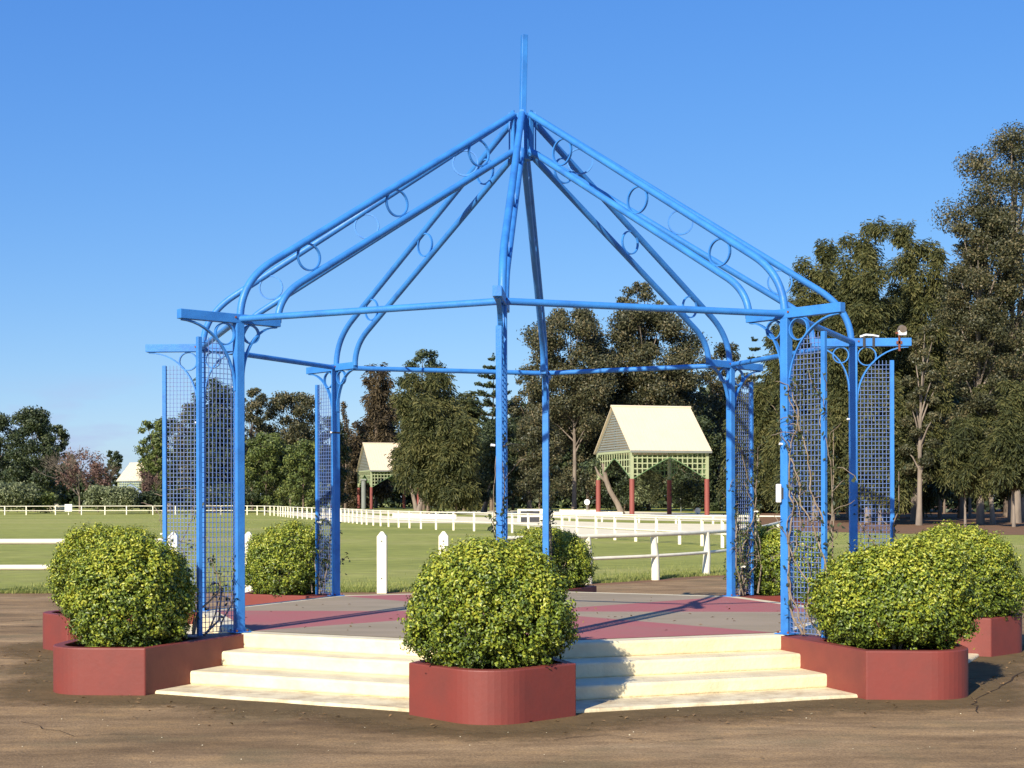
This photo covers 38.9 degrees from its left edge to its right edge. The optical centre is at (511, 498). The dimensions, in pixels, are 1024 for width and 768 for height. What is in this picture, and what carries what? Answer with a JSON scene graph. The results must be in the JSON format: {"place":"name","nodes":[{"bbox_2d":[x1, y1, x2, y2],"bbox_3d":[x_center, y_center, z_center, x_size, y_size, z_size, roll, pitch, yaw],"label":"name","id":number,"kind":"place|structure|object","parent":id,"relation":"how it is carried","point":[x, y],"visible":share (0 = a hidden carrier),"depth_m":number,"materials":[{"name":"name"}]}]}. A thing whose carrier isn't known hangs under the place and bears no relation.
{"place":"outdoors","nodes":[
{"label":"outdoors","id":0,"kind":"place"},
{"bbox_2d":[116,463,143,488],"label":"lattice pavilion","id":1,"kind":"structure","parent":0,"point":[128,473],"depth_m":341.03,"materials":[{"name":"beige metal"}]},
{"bbox_2d":[262,511,747,533],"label":"sand track","id":2,"kind":"structure","parent":0,"point":[674,526],"depth_m":88.52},
{"bbox_2d":[0,577,1023,767],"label":"paving","id":3,"kind":"structure","parent":0,"point":[971,737],"depth_m":9.75,"materials":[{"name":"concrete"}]},
{"bbox_2d":[43,610,195,650],"bbox_3d":[-4.283,1.446,15.646,1.708,0.418,1.152,0,0,26],"label":"planter","id":4,"kind":"object","parent":3,"relation":"on","point":[55,630],"visible":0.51,"depth_m":15.43,"materials":[{"name":"red paint"}]},
{"bbox_2d":[42,518,169,612],"bbox_3d":[-4.394,0.767,15.807,1.308,1.094,1.257,0,0,3],"label":"clipped bush","id":5,"kind":"object","parent":4,"relation":"on","point":[76,543],"visible":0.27,"depth_m":15.48,"materials":[{"name":"green plant"}]},
{"bbox_2d":[53,633,243,695],"bbox_3d":[-3.139,1.444,12.603,1.477,0.418,1.398,0,0,0],"label":"planter","id":6,"kind":"object","parent":3,"relation":"on","point":[80,669],"visible":0.77,"depth_m":11.98,"materials":[{"name":"red paint"}]},
{"bbox_2d":[58,526,200,646],"bbox_3d":[-3.313,0.776,12.540,1.232,1.071,1.150,0,0,-42],"label":"clipped bush","id":7,"kind":"object","parent":6,"relation":"on","point":[156,605],"visible":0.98,"depth_m":12.16,"materials":[{"name":"green plant"}]},
{"bbox_2d":[245,591,331,605],"bbox_3d":[-2.816,1.443,18.806,1.398,0.418,1.477,0,0,0],"label":"planter","id":8,"kind":"object","parent":3,"relation":"on","point":[252,599],"visible":0.26,"depth_m":18.50,"materials":[{"name":"red paint"}]},
{"bbox_2d":[245,518,331,596],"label":"clipped bush","id":9,"kind":"object","parent":8,"relation":"on","point":[263,561],"visible":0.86,"depth_m":18.51,"materials":[{"name":"green plant"}]},
{"bbox_2d":[377,531,386,593],"bbox_3d":[-2.220,1.150,24.747,0.165,1.160,0.171,0,0,0],"label":"pointed post","id":10,"kind":"object","parent":3,"relation":"on","point":[382,562],"visible":0.96,"depth_m":24.67,"materials":[{"name":"white paint"}]},
{"bbox_2d":[0,642,1023,736],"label":"soil collar","id":11,"kind":"object","parent":3,"relation":"on","point":[983,670],"visible":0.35,"depth_m":11.29,"materials":[{"name":"soil"}]},
{"bbox_2d":[409,657,575,724],"bbox_3d":[-0.275,1.437,11.152,1.708,0.418,1.152,0,0,71],"label":"planter","id":12,"kind":"object","parent":11,"relation":"on","point":[492,696],"visible":0.81,"depth_m":10.46,"materials":[{"name":"red paint"}]},
{"bbox_2d":[397,532,582,668],"bbox_3d":[-0.159,0.779,11.041,1.417,1.052,1.421,0,0,3],"label":"clipped bush","id":13,"kind":"object","parent":12,"relation":"on","point":[521,584],"visible":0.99,"depth_m":10.57,"materials":[{"name":"green plant"}]},
{"bbox_2d":[565,585,596,591],"bbox_3d":[0.676,1.435,19.916,1.152,0.418,1.708,0,0,-17],"label":"planter","id":14,"kind":"object","parent":11,"relation":"on","point":[589,588],"visible":0.12,"depth_m":19.90,"materials":[{"name":"red paint"}]},
{"bbox_2d":[512,524,599,587],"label":"clipped bush","id":15,"kind":"object","parent":14,"relation":"on","point":[569,551],"visible":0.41,"depth_m":19.74,"materials":[{"name":"green plant"}]},
{"bbox_2d":[859,614,1021,656],"bbox_3d":[4.531,1.427,15.439,1.708,0.418,1.152,0,0,26],"label":"planter","id":16,"kind":"object","parent":11,"relation":"on","point":[1001,635],"visible":0.37,"depth_m":14.74,"materials":[{"name":"red paint"}]},
{"bbox_2d":[909,519,1023,619],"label":"clipped bush","id":17,"kind":"object","parent":16,"relation":"on","point":[1001,583],"visible":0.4,"depth_m":14.83,"materials":[{"name":"green plant"}]},
{"bbox_2d":[155,591,978,712],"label":"stepped platform","id":18,"kind":"structure","parent":3,"relation":"on","point":[649,653],"depth_m":12.44,"materials":[{"name":"beige paint"}]},
{"bbox_2d":[4,597,1023,739],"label":"fallen leaves","id":19,"kind":"object","parent":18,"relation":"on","point":[529,721],"visible":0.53,"depth_m":11.18,"materials":[{"name":"brown plant"}]},
{"bbox_2d":[145,34,911,637],"bbox_3d":[0.117,-1.874,15.542,7.612,6.193,7.612,0,0,-19],"label":"gazebo","id":20,"kind":"object","parent":18,"relation":"on","point":[521,128],"visible":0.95,"depth_m":15.28,"materials":[{"name":"blue paint"}]},
{"bbox_2d":[191,555,239,634],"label":"climbing vine","id":21,"kind":"object","parent":20,"relation":"attached to","point":[194,622],"visible":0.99,"depth_m":13.05,"materials":[{"name":"brown plant"}]},
{"bbox_2d":[308,507,349,593],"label":"climbing vine","id":22,"kind":"object","parent":20,"relation":"attached to","point":[327,566],"visible":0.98,"depth_m":18.36,"materials":[{"name":"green plant"}]},
{"bbox_2d":[485,419,530,610],"bbox_3d":[-0.054,0.231,11.820,0.430,1.965,0.770,0,0,0],"label":"climbing vine","id":23,"kind":"object","parent":20,"relation":"attached to","point":[491,527],"visible":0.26,"depth_m":11.83,"materials":[{"name":"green plant"}]},
{"bbox_2d":[717,436,767,594],"bbox_3d":[2.939,0.212,18.052,0.466,1.997,0.863,0,0,35],"label":"climbing vine","id":24,"kind":"object","parent":20,"relation":"attached to","point":[740,581],"visible":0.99,"depth_m":18.04,"materials":[{"name":"brown plant"}]},
{"bbox_2d":[766,362,857,635],"bbox_3d":[2.605,0.009,12.711,0.954,2.402,0.338,0,0,44],"label":"climbing vine","id":25,"kind":"object","parent":20,"relation":"attached to","point":[790,547],"visible":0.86,"depth_m":12.75,"materials":[{"name":"brown plant"}]},
{"bbox_2d":[736,590,813,604],"bbox_3d":[3.353,1.429,18.516,1.467,0.418,1.404,0,0,0],"label":"planter","id":26,"kind":"object","parent":3,"relation":"on","point":[771,598],"visible":0.11,"depth_m":18.00,"materials":[{"name":"red paint"}]},
{"bbox_2d":[723,522,831,598],"bbox_3d":[3.470,0.779,18.610,1.238,1.038,1.364,0,0,-42],"label":"clipped bush","id":27,"kind":"object","parent":26,"relation":"on","point":[770,544],"visible":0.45,"depth_m":18.28,"materials":[{"name":"green plant"}]},
{"bbox_2d":[781,634,967,699],"bbox_3d":[3.063,1.430,12.279,1.398,0.418,1.477,0,0,0],"label":"planter","id":28,"kind":"object","parent":3,"relation":"on","point":[923,673],"visible":0.75,"depth_m":11.57,"materials":[{"name":"red paint"}]},
{"bbox_2d":[796,529,986,649],"bbox_3d":[3.244,0.777,12.302,1.430,1.043,1.502,0,0,-42],"label":"clipped bush","id":29,"kind":"object","parent":28,"relation":"on","point":[943,606],"visible":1,"depth_m":11.84,"materials":[{"name":"green plant"}]},
{"bbox_2d":[0,499,1023,606],"bbox_3d":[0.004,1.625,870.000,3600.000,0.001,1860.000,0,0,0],"label":"ground","id":30,"kind":"structure","parent":0,"point":[407,548],"depth_m":55.14,"materials":[{"name":"green plant"}]},
{"bbox_2d":[0,412,22,482],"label":"eucalyptus tree","id":31,"kind":"object","parent":30,"relation":"on","point":[4,423],"visible":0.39,"depth_m":190.25,"materials":[{"name":"green plant"}]},
{"bbox_2d":[0,480,43,512],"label":"shrub","id":32,"kind":"object","parent":30,"relation":"on","point":[14,493],"visible":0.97,"depth_m":159.05,"materials":[{"name":"green plant"}]},
{"bbox_2d":[1,405,62,511],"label":"eucalyptus tree","id":33,"kind":"object","parent":30,"relation":"on","point":[31,420],"visible":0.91,"depth_m":183.63,"materials":[{"name":"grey plant"}]},
{"bbox_2d":[25,491,59,512],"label":"shrub","id":34,"kind":"object","parent":30,"relation":"on","point":[49,499],"visible":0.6,"depth_m":162.12,"materials":[{"name":"green plant"}]},
{"bbox_2d":[39,423,69,503],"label":"eucalyptus tree","id":35,"kind":"object","parent":30,"relation":"on","point":[61,432],"visible":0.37,"depth_m":200.01,"materials":[{"name":"green plant"}]},
{"bbox_2d":[34,447,111,512],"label":"bare tree","id":36,"kind":"object","parent":30,"relation":"on","point":[77,469],"visible":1,"depth_m":164.36,"materials":[{"name":"brown plant"}]},
{"bbox_2d":[0,532,179,569],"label":"rail fence","id":37,"kind":"object","parent":30,"relation":"on","point":[37,541],"visible":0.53,"depth_m":24.71,"materials":[{"name":"white paint"}]},
{"bbox_2d":[81,485,111,509],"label":"shrub","id":38,"kind":"object","parent":30,"relation":"on","point":[94,498],"visible":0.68,"depth_m":157.23,"materials":[{"name":"green plant"}]},
{"bbox_2d":[102,450,122,487],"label":"eucalyptus tree","id":39,"kind":"object","parent":30,"relation":"on","point":[116,457],"visible":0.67,"depth_m":389.47,"materials":[{"name":"green plant"}]},
{"bbox_2d":[100,485,142,509],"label":"shrub","id":40,"kind":"object","parent":30,"relation":"on","point":[117,497],"visible":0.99,"depth_m":156.09,"materials":[{"name":"green plant"}]},
{"bbox_2d":[127,469,167,512],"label":"bare tree","id":41,"kind":"object","parent":30,"relation":"on","point":[147,483],"visible":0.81,"depth_m":161.68,"materials":[{"name":"brown plant"}]},
{"bbox_2d":[135,490,172,511],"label":"shrub","id":42,"kind":"object","parent":30,"relation":"on","point":[151,497],"visible":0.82,"depth_m":158.99,"materials":[{"name":"green plant"}]},
{"bbox_2d":[133,418,176,512],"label":"eucalyptus tree","id":43,"kind":"object","parent":30,"relation":"on","point":[145,460],"visible":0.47,"depth_m":171.45,"materials":[{"name":"green plant"}]},
{"bbox_2d":[146,438,167,512],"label":"eucalyptus tree","id":44,"kind":"object","parent":30,"relation":"on","point":[156,443],"visible":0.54,"depth_m":167.61,"materials":[{"name":"green plant"}]},
{"bbox_2d":[154,416,182,490],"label":"eucalyptus tree","id":45,"kind":"object","parent":30,"relation":"on","point":[169,463],"visible":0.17,"depth_m":204.60,"materials":[{"name":"green plant"}]},
{"bbox_2d":[170,403,195,511],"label":"eucalyptus tree","id":46,"kind":"object","parent":30,"relation":"on","point":[183,444],"visible":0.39,"depth_m":184.16,"materials":[{"name":"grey plant"}]},
{"bbox_2d":[167,484,217,512],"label":"shrub","id":47,"kind":"object","parent":30,"relation":"on","point":[183,500],"visible":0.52,"depth_m":164.00,"materials":[{"name":"green plant"}]},
{"bbox_2d":[181,377,249,511],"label":"casuarina tree","id":48,"kind":"object","parent":30,"relation":"on","point":[219,428],"visible":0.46,"depth_m":173.78,"materials":[{"name":"green plant"}]},
{"bbox_2d":[206,483,262,511],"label":"shrub","id":49,"kind":"object","parent":30,"relation":"on","point":[249,495],"visible":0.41,"depth_m":164.97,"materials":[{"name":"green plant"}]},
{"bbox_2d":[245,387,269,509],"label":"eucalyptus tree","id":50,"kind":"object","parent":30,"relation":"on","point":[257,404],"visible":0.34,"depth_m":189.69,"materials":[{"name":"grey plant"}]},
{"bbox_2d":[0,422,517,507],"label":"woodland","id":51,"kind":"object","parent":30,"relation":"on","point":[72,496],"visible":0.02,"depth_m":251.19,"materials":[{"name":"green plant"}]},
{"bbox_2d":[245,431,292,512],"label":"eucalyptus tree","id":52,"kind":"object","parent":30,"relation":"on","point":[270,443],"visible":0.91,"depth_m":167.19,"materials":[{"name":"green plant"}]},
{"bbox_2d":[259,390,325,510],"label":"eucalyptus tree","id":53,"kind":"object","parent":30,"relation":"on","point":[296,430],"visible":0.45,"depth_m":193.85,"materials":[{"name":"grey plant"}]},
{"bbox_2d":[282,438,324,512],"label":"eucalyptus tree","id":54,"kind":"object","parent":30,"relation":"on","point":[304,449],"visible":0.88,"depth_m":163.37,"materials":[{"name":"green plant"}]},
{"bbox_2d":[313,416,352,504],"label":"eucalyptus tree","id":55,"kind":"object","parent":30,"relation":"on","point":[344,449],"visible":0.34,"depth_m":204.74,"materials":[{"name":"green plant"}]},
{"bbox_2d":[340,401,357,508],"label":"cypress tree","id":56,"kind":"object","parent":30,"relation":"on","point":[344,416],"visible":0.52,"depth_m":225.74,"materials":[{"name":"green plant"}]},
{"bbox_2d":[340,420,375,508],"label":"casuarina tree","id":57,"kind":"object","parent":30,"relation":"on","point":[357,440],"visible":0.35,"depth_m":231.22,"materials":[{"name":"green plant"}]},
{"bbox_2d":[0,506,725,547],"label":"arena fence","id":58,"kind":"object","parent":30,"relation":"on","point":[614,528],"visible":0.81,"depth_m":72.57,"materials":[{"name":"white paint"}]},
{"bbox_2d":[0,561,726,593],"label":"grass","id":59,"kind":"structure","parent":30,"relation":"on","point":[392,588],"depth_m":27.39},
{"bbox_2d":[359,362,398,507],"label":"casuarina tree","id":60,"kind":"object","parent":30,"relation":"on","point":[380,414],"visible":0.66,"depth_m":238.43,"materials":[{"name":"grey plant"}]},
{"bbox_2d":[356,442,419,508],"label":"lattice pavilion","id":61,"kind":"structure","parent":30,"relation":"on","point":[373,459],"depth_m":222.52,"materials":[{"name":"beige metal"}]},
{"bbox_2d":[393,349,446,509],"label":"eucalyptus tree","id":62,"kind":"object","parent":30,"relation":"on","point":[421,354],"visible":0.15,"depth_m":199.04,"materials":[{"name":"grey plant"}]},
{"bbox_2d":[385,365,481,513],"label":"casuarina tree","id":63,"kind":"object","parent":30,"relation":"on","point":[419,415],"visible":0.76,"depth_m":147.59,"materials":[{"name":"green plant"}]},
{"bbox_2d":[448,390,488,510],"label":"casuarina tree","id":64,"kind":"object","parent":30,"relation":"on","point":[464,401],"visible":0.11,"depth_m":186.62,"materials":[{"name":"green plant"}]},
{"bbox_2d":[463,353,520,510],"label":"norfolk pine","id":65,"kind":"object","parent":30,"relation":"on","point":[487,402],"visible":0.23,"depth_m":185.19,"materials":[{"name":"green plant"}]},
{"bbox_2d":[1,575,1023,613],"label":"earth rim","id":66,"kind":"object","parent":30,"relation":"on","point":[668,579],"visible":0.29,"depth_m":27.78,"materials":[{"name":"brown soil"}]},
{"bbox_2d":[514,307,626,509],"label":"eucalyptus tree","id":67,"kind":"object","parent":30,"relation":"on","point":[590,352],"visible":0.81,"depth_m":169.63,"materials":[{"name":"green plant"}]},
{"bbox_2d":[549,385,628,509],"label":"eucalyptus tree","id":68,"kind":"object","parent":30,"relation":"on","point":[582,456],"visible":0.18,"depth_m":175.94,"materials":[{"name":"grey plant"}]},
{"bbox_2d":[508,385,743,508],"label":"woodland","id":69,"kind":"object","parent":30,"relation":"on","point":[661,501],"visible":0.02,"depth_m":223.36,"materials":[{"name":"green plant"}]},
{"bbox_2d":[613,281,663,509],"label":"eucalyptus tree","id":70,"kind":"object","parent":30,"relation":"on","point":[646,294],"visible":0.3,"depth_m":194.40,"materials":[{"name":"green plant"}]},
{"bbox_2d":[508,521,779,583],"bbox_3d":[4.762,1.171,33.929,2.057,0.998,18.529,0,0,25],"label":"curved fence","id":71,"kind":"object","parent":30,"relation":"on","point":[655,555],"visible":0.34,"depth_m":28.55,"materials":[{"name":"white paint"}]},
{"bbox_2d":[603,303,712,510],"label":"eucalyptus tree","id":72,"kind":"object","parent":30,"relation":"on","point":[669,326],"visible":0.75,"depth_m":175.05,"materials":[{"name":"green plant"}]},
{"bbox_2d":[569,513,779,523],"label":"track rail","id":73,"kind":"object","parent":30,"relation":"on","point":[712,516],"visible":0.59,"depth_m":91.73,"materials":[{"name":"white paint"}]},
{"bbox_2d":[639,371,716,507],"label":"eucalyptus tree","id":74,"kind":"object","parent":30,"relation":"on","point":[697,400],"visible":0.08,"depth_m":179.69,"materials":[{"name":"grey plant"}]},
{"bbox_2d":[659,415,725,510],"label":"eucalyptus tree","id":75,"kind":"object","parent":30,"relation":"on","point":[714,442],"visible":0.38,"depth_m":171.54,"materials":[{"name":"green plant"}]},
{"bbox_2d":[697,342,757,509],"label":"eucalyptus tree","id":76,"kind":"object","parent":30,"relation":"on","point":[717,393],"visible":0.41,"depth_m":189.20,"materials":[{"name":"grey plant"}]},
{"bbox_2d":[759,506,1023,534],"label":"litter bed","id":77,"kind":"object","parent":30,"relation":"on","point":[904,524],"depth_m":91.94,"materials":[{"name":"brown plant"}]},
{"bbox_2d":[714,393,778,512],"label":"casuarina tree","id":78,"kind":"object","parent":77,"relation":"on","point":[759,497],"visible":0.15,"depth_m":149.48,"materials":[{"name":"green plant"}]},
{"bbox_2d":[741,322,802,510],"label":"casuarina tree","id":79,"kind":"object","parent":77,"relation":"on","point":[759,416],"visible":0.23,"depth_m":119.69,"materials":[{"name":"green plant"}]},
{"bbox_2d":[768,296,820,517],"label":"casuarina tree","id":80,"kind":"object","parent":77,"relation":"on","point":[775,450],"visible":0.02,"depth_m":116.35,"materials":[{"name":"green plant"}]},
{"bbox_2d":[763,238,842,519],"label":"casuarina tree","id":81,"kind":"object","parent":77,"relation":"on","point":[821,277],"visible":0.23,"depth_m":103.99,"materials":[{"name":"green plant"}]},
{"bbox_2d":[799,386,848,520],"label":"casuarina tree","id":82,"kind":"object","parent":77,"relation":"on","point":[816,450],"visible":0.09,"depth_m":99.18,"materials":[{"name":"green plant"}]},
{"bbox_2d":[812,215,906,522],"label":"casuarina tree","id":83,"kind":"object","parent":77,"relation":"on","point":[871,312],"visible":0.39,"depth_m":91.46,"materials":[{"name":"green plant"}]},
{"bbox_2d":[739,313,1023,512],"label":"woodland","id":84,"kind":"object","parent":77,"relation":"on","point":[950,504],"visible":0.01,"depth_m":153.03,"materials":[{"name":"green plant"}]},
{"bbox_2d":[843,375,927,524],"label":"casuarina tree","id":85,"kind":"object","parent":77,"relation":"on","point":[900,432],"visible":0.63,"depth_m":85.01,"materials":[{"name":"green plant"}]},
{"bbox_2d":[887,274,940,517],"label":"casuarina tree","id":86,"kind":"object","parent":77,"relation":"on","point":[927,502],"visible":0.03,"depth_m":112.20,"materials":[{"name":"green plant"}]},
{"bbox_2d":[877,219,959,520],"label":"casuarina tree","id":87,"kind":"object","parent":77,"relation":"on","point":[918,303],"visible":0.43,"depth_m":96.85,"materials":[{"name":"green plant"}]},
{"bbox_2d":[897,322,946,524],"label":"eucalyptus tree","id":88,"kind":"object","parent":77,"relation":"on","point":[935,385],"visible":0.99,"depth_m":83.24,"materials":[{"name":"green plant"}]},
{"bbox_2d":[907,355,968,517],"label":"casuarina tree","id":89,"kind":"object","parent":77,"relation":"on","point":[935,491],"visible":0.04,"depth_m":109.08,"materials":[{"name":"green plant"}]},
{"bbox_2d":[939,413,988,525],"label":"casuarina tree","id":90,"kind":"object","parent":77,"relation":"on","point":[962,465],"visible":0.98,"depth_m":79.46,"materials":[{"name":"green plant"}]},
{"bbox_2d":[928,119,1023,522],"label":"eucalyptus tree","id":91,"kind":"object","parent":77,"relation":"on","point":[1012,177],"visible":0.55,"depth_m":88.95,"materials":[{"name":"green plant"}]},
{"bbox_2d":[935,201,1023,523],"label":"eucalyptus tree","id":92,"kind":"object","parent":77,"relation":"on","point":[975,278],"visible":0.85,"depth_m":87.33,"materials":[{"name":"green plant"}]},
{"bbox_2d":[965,382,999,523],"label":"casuarina tree","id":93,"kind":"object","parent":77,"relation":"on","point":[988,418],"visible":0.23,"depth_m":87.45,"materials":[{"name":"green plant"}]},
{"bbox_2d":[980,378,1023,526],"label":"casuarina tree","id":94,"kind":"object","parent":77,"relation":"on","point":[1004,463],"visible":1,"depth_m":77.00,"materials":[{"name":"green plant"}]},
{"bbox_2d":[0,0,1023,495],"label":"sky","id":95,"kind":"structure","parent":0,"point":[155,154],"materials":[{"name":"blue"}]},
{"bbox_2d":[320,510,758,521],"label":"sand path","id":96,"kind":"structure","parent":0,"point":[610,518],"depth_m":140.25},
{"bbox_2d":[428,414,482,513],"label":"casuarina tree","id":97,"kind":"object","parent":96,"relation":"on","point":[458,450],"visible":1,"depth_m":144.95,"materials":[{"name":"green plant"}]},
{"bbox_2d":[475,416,527,506],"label":"eucalyptus tree","id":98,"kind":"object","parent":96,"relation":"on","point":[488,451],"visible":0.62,"depth_m":163.42,"materials":[{"name":"green plant"}]},
{"bbox_2d":[508,365,541,489],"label":"eucalyptus tree","id":99,"kind":"object","parent":96,"relation":"on","point":[517,411],"visible":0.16,"depth_m":179.85,"materials":[{"name":"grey plant"}]},
{"bbox_2d":[508,414,572,512],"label":"eucalyptus tree","id":100,"kind":"object","parent":96,"relation":"on","point":[530,433],"visible":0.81,"depth_m":159.11,"materials":[{"name":"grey plant"}]},
{"bbox_2d":[578,455,628,513],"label":"crooked tree","id":101,"kind":"object","parent":96,"relation":"on","point":[589,464],"visible":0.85,"depth_m":137.98,"materials":[{"name":"green plant"}]},
{"bbox_2d":[591,434,666,510],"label":"eucalyptus tree","id":102,"kind":"object","parent":96,"relation":"on","point":[620,484],"visible":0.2,"depth_m":173.47,"materials":[{"name":"green plant"}]},
{"bbox_2d":[634,469,663,505],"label":"shrub","id":103,"kind":"object","parent":96,"relation":"on","point":[645,488],"visible":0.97,"depth_m":135.63,"materials":[{"name":"green plant"}]},
{"bbox_2d":[594,405,711,514],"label":"lattice pavilion","id":104,"kind":"structure","parent":96,"relation":"on","point":[641,431],"depth_m":133.52,"materials":[{"name":"beige metal"}]},
{"bbox_2d":[670,480,703,510],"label":"shrub","id":105,"kind":"object","parent":96,"relation":"on","point":[689,496],"visible":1,"depth_m":137.59,"materials":[{"name":"green plant"}]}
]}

